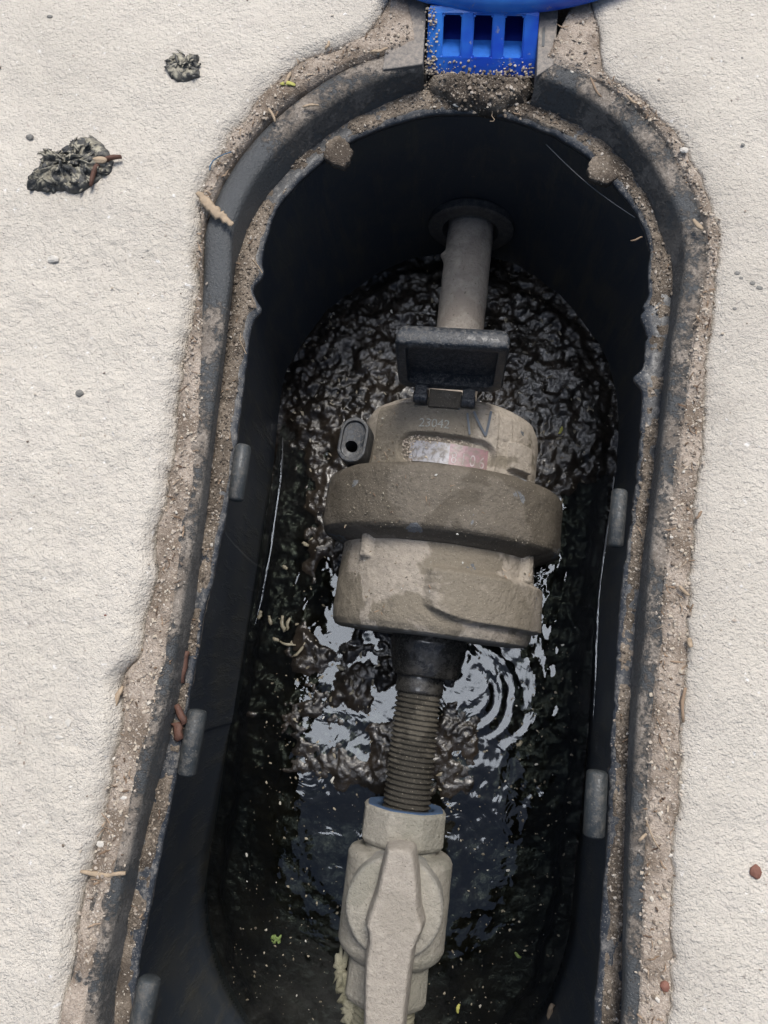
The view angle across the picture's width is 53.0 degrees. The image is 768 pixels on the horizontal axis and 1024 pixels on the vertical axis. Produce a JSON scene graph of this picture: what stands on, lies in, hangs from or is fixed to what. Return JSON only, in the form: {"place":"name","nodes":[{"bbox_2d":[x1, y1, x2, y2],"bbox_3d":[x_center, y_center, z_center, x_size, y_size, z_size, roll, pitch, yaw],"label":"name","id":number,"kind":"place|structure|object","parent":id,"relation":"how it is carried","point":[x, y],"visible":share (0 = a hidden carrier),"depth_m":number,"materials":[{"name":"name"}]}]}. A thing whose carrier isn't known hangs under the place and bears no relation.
{"place":"outdoors","nodes":[
{"label":"outdoors","id":0,"kind":"place"},
{"bbox_2d":[0,0,767,1023],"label":"pavement","id":1,"kind":"structure","parent":0,"point":[70,70],"depth_m":0.31,"materials":[{"name":"concrete"}]},
{"bbox_2d":[26,134,33,139],"bbox_3d":[-0.156,-0.165,0.339,0.004,0.002,0.003,6,80,6],"label":"pebble","id":2,"kind":"object","parent":1,"relation":"on","point":[29,136],"visible":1,"depth_m":0.34,"materials":[{"name":"grey stone"}]},
{"bbox_2d":[48,255,58,262],"bbox_3d":[-0.140,-0.107,0.327,0.005,0.002,0.003,6,80,6],"label":"pebble","id":3,"kind":"object","parent":1,"relation":"on","point":[52,259],"visible":1,"depth_m":0.33,"materials":[{"name":"white stone"}]},
{"bbox_2d":[65,718,70,726],"bbox_3d":[-0.119,0.079,0.290,0.002,0.001,0.003,6,80,6],"label":"white fleck","id":4,"kind":"object","parent":1,"relation":"on","point":[68,721],"visible":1,"depth_m":0.29,"materials":[{"name":"stone"}]},
{"bbox_2d":[27,135,113,193],"bbox_3d":[-0.136,-0.151,0.330,0.038,0.011,0.029,6,80,6],"label":"dirt clump","id":5,"kind":"object","parent":1,"relation":"on","point":[68,168],"visible":1,"depth_m":0.33,"materials":[{"name":"grey soil"}]},
{"bbox_2d":[93,156,106,163],"bbox_3d":[-0.122,-0.151,0.329,0.006,0.002,0.003,6,80,6],"label":"pebble","id":6,"kind":"object","parent":5,"relation":"on","point":[99,159],"visible":1,"depth_m":0.33,"materials":[{"name":"stone"}]},
{"bbox_2d":[89,154,121,186],"bbox_3d":[-0.119,-0.146,0.329,0.012,0.003,0.016,6,80,6],"label":"twig","id":7,"kind":"object","parent":5,"relation":"on","point":[96,165],"visible":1,"depth_m":0.33,"materials":[{"name":"brown wood"}]},
{"bbox_2d":[75,390,83,396],"bbox_3d":[-0.124,-0.048,0.314,0.004,0.003,0.003,6,80,6],"label":"pebble","id":8,"kind":"object","parent":1,"relation":"on","point":[79,393],"visible":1,"depth_m":0.31,"materials":[{"name":"grey stone"}]},
{"bbox_2d":[164,50,200,81],"bbox_3d":[-0.089,-0.196,0.338,0.017,0.006,0.014,6,80,6],"label":"dirt clump","id":9,"kind":"object","parent":1,"relation":"on","point":[180,66],"visible":1,"depth_m":0.34,"materials":[{"name":"grey soil"}]},
{"bbox_2d":[0,0,766,970],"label":"slab grit","id":10,"kind":"object","parent":1,"relation":"on","point":[116,354],"visible":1,"depth_m":0.31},
{"bbox_2d":[70,0,706,1023],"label":"meter box","id":11,"kind":"object","parent":1,"relation":"in","point":[350,214],"visible":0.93,"depth_m":0.36,"materials":[{"name":"plastic"}]},
{"bbox_2d":[96,841,103,847],"bbox_3d":[-0.104,0.123,0.285,0.004,0.002,0.003,6,80,6],"label":"pebble","id":12,"kind":"object","parent":11,"relation":"on","point":[100,844],"visible":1,"depth_m":0.28,"materials":[{"name":"white stone"}]},
{"bbox_2d":[80,870,125,877],"bbox_3d":[-0.103,0.132,0.282,0.017,0.002,0.004,6,80,6],"label":"twig","id":13,"kind":"object","parent":11,"relation":"on","point":[94,873],"visible":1,"depth_m":0.28,"materials":[{"name":"wood"}]},
{"bbox_2d":[171,722,183,741],"bbox_3d":[-0.081,0.086,0.301,0.006,0.003,0.008,6,80,6],"label":"bark chip","id":14,"kind":"object","parent":11,"relation":"on","point":[177,731],"visible":1,"depth_m":0.30,"materials":[{"name":"brown wood"}]},
{"bbox_2d":[174,703,186,725],"bbox_3d":[-0.080,0.080,0.302,0.007,0.003,0.009,6,80,6],"label":"bark chip","id":15,"kind":"object","parent":11,"relation":"on","point":[181,716],"visible":1,"depth_m":0.30,"materials":[{"name":"brown wood"}]},
{"bbox_2d":[181,651,189,682],"bbox_3d":[-0.080,0.062,0.306,0.004,0.003,0.013,6,80,6],"label":"bark chip","id":16,"kind":"object","parent":11,"relation":"on","point":[185,667],"visible":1,"depth_m":0.30,"materials":[{"name":"brown wood"}]},
{"bbox_2d":[195,191,233,226],"bbox_3d":[-0.072,-0.128,0.325,0.006,0.002,0.023,-43,79,-4],"label":"bark strip","id":17,"kind":"object","parent":11,"relation":"on","point":[208,205],"visible":1,"depth_m":0.33,"materials":[{"name":"wood"}]},
{"bbox_2d":[268,108,275,122],"bbox_3d":[-0.048,-0.172,0.332,0.004,0.002,0.007,6,80,6],"label":"wood sliver","id":18,"kind":"object","parent":11,"relation":"on","point":[271,113],"visible":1,"depth_m":0.33,"materials":[{"name":"wood"}]},
{"bbox_2d":[303,103,318,107],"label":"wood sliver","id":19,"kind":"object","parent":11,"relation":"on","point":[308,105],"visible":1,"depth_m":0.33,"materials":[{"name":"wood"}]},
{"bbox_2d":[371,47,387,52],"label":"wood sliver","id":20,"kind":"object","parent":11,"relation":"on","point":[379,51],"visible":1,"depth_m":0.33,"materials":[{"name":"wood"}]},
{"bbox_2d":[333,796,452,1023],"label":"ball valve","id":21,"kind":"object","parent":11,"relation":"in","point":[394,914],"visible":0.98,"depth_m":0.36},
{"bbox_2d":[382,673,443,812],"bbox_3d":[0.015,0.121,0.398,0.026,0.025,0.074,6,80,6],"label":"threaded pipe","id":22,"kind":"object","parent":21,"relation":"attached to","point":[409,772],"visible":0.99,"depth_m":0.39,"materials":[{"name":"metal"}]},
{"bbox_2d":[114,88,672,1023],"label":"ledge dirt","id":23,"kind":"structure","parent":11,"relation":"on","point":[126,972],"depth_m":0.32,"materials":[{"name":"soil"}]},
{"bbox_2d":[208,254,618,942],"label":"mud","id":24,"kind":"structure","parent":11,"relation":"in","point":[406,290],"depth_m":0.47,"materials":[{"name":"black soil"}]},
{"bbox_2d":[279,641,295,646],"bbox_3d":[-0.056,0.077,0.449,0.010,0.002,0.003,6,80,6],"label":"pale husk","id":25,"kind":"object","parent":24,"relation":"on","point":[286,644],"visible":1,"depth_m":0.45,"materials":[{"name":"beige plant"}]},
{"bbox_2d":[293,642,304,656],"bbox_3d":[-0.049,0.080,0.448,0.007,0.002,0.009,6,80,6],"label":"pale husk","id":26,"kind":"object","parent":24,"relation":"on","point":[299,651],"visible":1,"depth_m":0.45,"materials":[{"name":"beige plant"}]},
{"bbox_2d":[336,664,344,670],"bbox_3d":[-0.025,0.090,0.444,0.005,0.001,0.004,6,80,6],"label":"pale husk","id":27,"kind":"object","parent":24,"relation":"on","point":[340,668],"visible":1,"depth_m":0.44,"materials":[{"name":"beige plant"}]},
{"bbox_2d":[251,256,616,798],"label":"mud bits","id":28,"kind":"object","parent":24,"relation":"on","point":[360,653],"visible":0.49,"depth_m":0.46,"materials":[{"name":"black soil"}]},
{"bbox_2d":[428,198,513,399],"bbox_3d":[0.044,-0.116,0.440,0.050,0.050,0.134,6,80,6],"label":"water pipe","id":29,"kind":"object","parent":11,"relation":"in","point":[473,234],"visible":0.68,"depth_m":0.43,"materials":[{"name":"plastic"}]},
{"bbox_2d":[323,325,562,680],"bbox_3d":[0.030,0.006,0.403,0.128,0.157,0.160,6,80,6],"label":"water meter","id":30,"kind":"object","parent":29,"relation":"attached to","point":[475,602],"visible":0.98,"depth_m":0.37,"materials":[{"name":"beige metal"}]},
{"bbox_2d":[337,406,529,621],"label":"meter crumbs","id":31,"kind":"object","parent":30,"relation":"on","point":[408,510],"visible":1,"depth_m":0.36,"materials":[{"name":"brown soil"}]},
{"bbox_2d":[344,412,529,613],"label":"meter fibres","id":32,"kind":"object","parent":30,"relation":"attached to","point":[429,505],"visible":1,"depth_m":0.36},
{"bbox_2d":[401,435,483,460],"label":"window dirt","id":33,"kind":"structure","parent":30,"relation":"in","point":[429,438],"depth_m":0.38,"materials":[{"name":"brown soil"}]},
{"bbox_2d":[422,68,533,118],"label":"packed dirt","id":34,"kind":"structure","parent":11,"relation":"on","point":[505,102],"depth_m":0.34,"materials":[{"name":"soil"}]},
{"bbox_2d":[418,0,596,76],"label":"box cover","id":35,"kind":"object","parent":11,"relation":"on","point":[487,36],"visible":1,"depth_m":0.34,"materials":[{"name":"blue plastic"}]},
{"bbox_2d":[422,7,533,77],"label":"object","id":36,"kind":"object","parent":35,"relation":"attached to","point":[430,63],"visible":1,"depth_m":0.34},
{"bbox_2d":[546,144,634,217],"bbox_3d":[0.091,-0.146,0.340,0.001,0.006,0.054,-42,79,-4],"label":"cobweb","id":37,"kind":"object","parent":11,"relation":"attached to","point":[590,185],"visible":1,"depth_m":0.34},
{"bbox_2d":[590,77,601,96],"bbox_3d":[0.088,-0.177,0.321,0.006,0.002,0.009,6,80,6],"label":"wood sliver","id":38,"kind":"object","parent":11,"relation":"on","point":[595,89],"visible":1,"depth_m":0.32,"materials":[{"name":"beige wood"}]},
{"bbox_2d":[626,94,636,103],"bbox_3d":[0.103,-0.171,0.319,0.005,0.002,0.004,6,80,6],"label":"wood sliver","id":39,"kind":"object","parent":11,"relation":"on","point":[630,99],"visible":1,"depth_m":0.32,"materials":[{"name":"wood"}]},
{"bbox_2d":[638,833,646,841],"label":"wood sliver","id":40,"kind":"object","parent":11,"relation":"on","point":[642,837],"visible":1,"depth_m":0.27,"materials":[{"name":"wood"}]},
{"bbox_2d":[692,219,702,229],"bbox_3d":[0.125,-0.115,0.307,0.005,0.001,0.005,6,80,6],"label":"wood sliver","id":41,"kind":"object","parent":11,"relation":"on","point":[697,224],"visible":1,"depth_m":0.31,"materials":[{"name":"wood"}]},
{"bbox_2d":[60,0,718,1023],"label":"mortar bed","id":42,"kind":"object","parent":1,"relation":"in","point":[74,1004],"visible":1,"depth_m":0.29,"materials":[{"name":"beige concrete"}]},
{"bbox_2d":[115,686,123,705],"bbox_3d":[-0.102,0.071,0.294,0.003,0.002,0.009,6,80,6],"label":"wood sliver","id":43,"kind":"object","parent":42,"relation":"on","point":[118,693],"visible":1,"depth_m":0.29,"materials":[{"name":"wood"}]},
{"bbox_2d":[209,152,230,170],"bbox_3d":[-0.070,-0.150,0.329,0.009,0.001,0.010,6,80,6],"label":"fibre","id":44,"kind":"object","parent":42,"relation":"on","point":[216,158],"visible":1,"depth_m":0.33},
{"bbox_2d":[284,72,290,82],"bbox_3d":[-0.042,-0.189,0.335,0.003,0.001,0.006,6,80,6],"label":"leaf","id":45,"kind":"object","parent":42,"relation":"on","point":[288,77],"visible":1,"depth_m":0.33,"materials":[{"name":"plant"}]},
{"bbox_2d":[280,81,295,85],"bbox_3d":[-0.042,-0.186,0.335,0.007,0.001,0.002,6,80,6],"label":"leaf","id":46,"kind":"object","parent":42,"relation":"on","point":[288,83],"visible":1,"depth_m":0.33,"materials":[{"name":"yellow plant"}]},
{"bbox_2d":[73,1,721,1023],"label":"grit","id":47,"kind":"object","parent":42,"relation":"on","point":[675,585],"visible":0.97,"depth_m":0.29,"materials":[{"name":"beige gravel"}]},
{"bbox_2d":[79,24,718,1023],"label":"plant litter","id":48,"kind":"object","parent":42,"relation":"on","point":[99,880],"visible":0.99,"depth_m":0.29,"materials":[{"name":"brown plant"}]},
{"bbox_2d":[646,820,660,850],"bbox_3d":[0.093,0.112,0.267,0.006,0.001,0.009,6,80,6],"label":"wood sliver","id":49,"kind":"object","parent":42,"relation":"on","point":[652,835],"visible":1,"depth_m":0.27,"materials":[{"name":"wood"}]},
{"bbox_2d":[660,980,669,991],"bbox_3d":[0.095,0.160,0.259,0.003,0.002,0.004,6,80,6],"label":"brick crumb","id":50,"kind":"object","parent":42,"relation":"on","point":[664,986],"visible":1,"depth_m":0.26,"materials":[{"name":"brick"}]},
{"bbox_2d":[680,687,686,722],"bbox_3d":[0.106,0.069,0.274,0.002,0.002,0.012,6,80,6],"label":"wood sliver","id":51,"kind":"object","parent":42,"relation":"on","point":[682,700],"visible":1,"depth_m":0.27,"materials":[{"name":"beige wood"}]},
{"bbox_2d":[679,586,689,595],"bbox_3d":[0.110,0.029,0.281,0.004,0.002,0.004,6,80,6],"label":"wood sliver","id":52,"kind":"object","parent":42,"relation":"on","point":[684,591],"visible":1,"depth_m":0.28,"materials":[{"name":"wood"}]},
{"bbox_2d":[680,147,688,152],"bbox_3d":[0.122,-0.147,0.314,0.004,0.002,0.003,6,80,6],"label":"pebble","id":53,"kind":"object","parent":42,"relation":"on","point":[684,150],"visible":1,"depth_m":0.31,"materials":[{"name":"white stone"}]},
{"bbox_2d":[686,638,692,647],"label":"wood sliver","id":54,"kind":"object","parent":42,"relation":"on","point":[689,643],"visible":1,"depth_m":0.28,"materials":[{"name":"wood"}]},
{"bbox_2d":[749,864,761,879],"bbox_3d":[0.127,0.123,0.262,0.004,0.002,0.005,6,80,6],"label":"brick crumb","id":55,"kind":"object","parent":1,"relation":"on","point":[755,872],"visible":1,"depth_m":0.26,"materials":[{"name":"brick"}]},
{"bbox_2d":[204,381,615,1023],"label":"water","id":56,"kind":"structure","parent":0,"point":[490,695],"depth_m":0.43,"materials":[{"name":"black liquid"}]},
{"bbox_2d":[257,610,261,618],"bbox_3d":[-0.073,0.060,0.453,0.003,0.001,0.006,6,80,6],"label":"pale husk","id":57,"kind":"object","parent":56,"relation":"on","point":[259,615],"visible":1,"depth_m":0.45,"materials":[{"name":"beige plant"}]},
{"bbox_2d":[268,616,271,625],"bbox_3d":[-0.067,0.064,0.452,0.003,0.002,0.006,6,80,6],"label":"pale husk","id":58,"kind":"object","parent":56,"relation":"on","point":[269,620],"visible":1,"depth_m":0.45,"materials":[{"name":"beige plant"}]},
{"bbox_2d":[270,935,281,943],"bbox_3d":[-0.059,0.234,0.421,0.006,0.001,0.005,6,80,6],"label":"duckweed","id":59,"kind":"object","parent":56,"relation":"on","point":[275,938],"visible":1,"depth_m":0.42,"materials":[{"name":"green plant"}]},
{"bbox_2d":[280,615,285,631],"bbox_3d":[-0.059,0.066,0.451,0.004,0.002,0.010,6,80,6],"label":"pale husk","id":60,"kind":"object","parent":56,"relation":"on","point":[283,627],"visible":1,"depth_m":0.45,"materials":[{"name":"beige plant"}]},
{"bbox_2d":[286,617,290,630],"bbox_3d":[-0.056,0.066,0.451,0.003,0.001,0.008,6,80,6],"label":"pale husk","id":61,"kind":"object","parent":56,"relation":"on","point":[288,622],"visible":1,"depth_m":0.45,"materials":[{"name":"beige plant"}]},
{"bbox_2d":[232,585,579,1022],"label":"floating specks","id":62,"kind":"object","parent":56,"relation":"on","point":[479,796],"visible":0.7,"depth_m":0.43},
{"bbox_2d":[516,740,522,746],"bbox_3d":[0.075,0.129,0.428,0.004,0.002,0.004,6,80,6],"label":"pale husk","id":63,"kind":"object","parent":56,"relation":"on","point":[520,743],"visible":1,"depth_m":0.43,"materials":[{"name":"beige plant"}]},
{"bbox_2d":[546,1003,554,1019],"bbox_3d":[0.087,0.262,0.402,0.004,0.002,0.009,6,80,6],"label":"twig","id":64,"kind":"object","parent":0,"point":[550,1010],"visible":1,"depth_m":0.40,"materials":[{"name":"wood"}]}
]}

